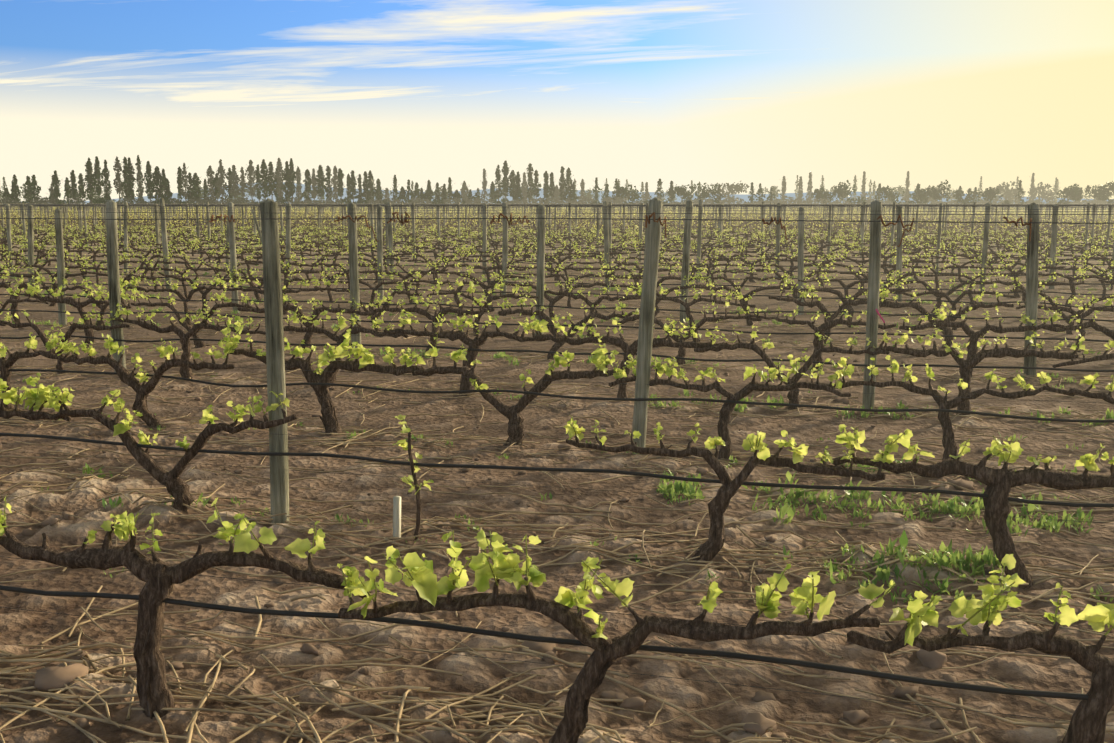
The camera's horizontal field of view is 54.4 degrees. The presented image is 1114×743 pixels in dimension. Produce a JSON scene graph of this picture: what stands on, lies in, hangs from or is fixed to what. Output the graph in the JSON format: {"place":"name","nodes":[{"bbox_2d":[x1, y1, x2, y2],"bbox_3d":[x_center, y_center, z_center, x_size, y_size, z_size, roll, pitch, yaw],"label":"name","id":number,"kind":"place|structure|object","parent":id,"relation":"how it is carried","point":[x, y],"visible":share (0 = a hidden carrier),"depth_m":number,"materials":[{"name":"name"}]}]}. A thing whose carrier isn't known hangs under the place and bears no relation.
{"place":"outdoors","nodes":[
{"label":"outdoors","id":0,"kind":"place"},
{"bbox_2d":[0,205,1113,742],"bbox_3d":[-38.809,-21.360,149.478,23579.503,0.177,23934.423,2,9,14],"label":"ground","id":1,"kind":"structure","parent":0,"point":[30,625],"depth_m":6.19,"materials":[{"name":"soil"}]},
{"bbox_2d":[0,268,1113,742],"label":"vines","id":2,"kind":"object","parent":1,"relation":"on","point":[156,574],"visible":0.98,"depth_m":5.37,"materials":[{"name":"green plant"}]},
{"bbox_2d":[0,197,1113,725],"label":"trellis","id":3,"kind":"object","parent":1,"relation":"on","point":[270,239],"visible":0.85,"depth_m":11.04,"materials":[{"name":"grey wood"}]},
{"bbox_2d":[0,224,1113,333],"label":"vines","id":4,"kind":"object","parent":1,"relation":"on","point":[493,256],"visible":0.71,"depth_m":25.46,"materials":[{"name":"green plant"}]},
{"bbox_2d":[0,155,1113,206],"bbox_3d":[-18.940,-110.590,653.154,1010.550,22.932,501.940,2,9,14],"label":"tree line","id":5,"kind":"object","parent":1,"relation":"on","point":[195,192],"visible":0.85,"depth_m":472.93,"materials":[{"name":"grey plant"}]},
{"bbox_2d":[0,256,1113,603],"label":"weeds","id":6,"kind":"object","parent":1,"relation":"on","point":[940,558],"visible":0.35,"depth_m":6.44,"materials":[{"name":"green plant"}]},
{"bbox_2d":[0,206,1113,245],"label":"vines","id":7,"kind":"object","parent":1,"relation":"on","point":[585,222],"visible":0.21,"depth_m":79.08,"materials":[{"name":"green plant"}]},
{"bbox_2d":[0,311,1113,742],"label":"stones","id":8,"kind":"object","parent":1,"relation":"on","point":[52,677],"visible":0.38,"depth_m":4.26,"materials":[{"name":"brown stone"}]},
{"bbox_2d":[0,262,1113,742],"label":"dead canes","id":9,"kind":"object","parent":1,"relation":"on","point":[280,700],"visible":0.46,"depth_m":5.49,"materials":[{"name":"brown plant"}]},
{"bbox_2d":[0,0,1113,201],"label":"sky","id":10,"kind":"structure","parent":0,"point":[958,92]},
{"bbox_2d":[69,182,1112,203],"bbox_3d":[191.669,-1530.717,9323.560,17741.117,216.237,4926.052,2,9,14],"label":"hills","id":11,"kind":"structure","parent":0,"point":[652,195],"depth_m":9440.13,"materials":[{"name":"green plant"}]}
]}

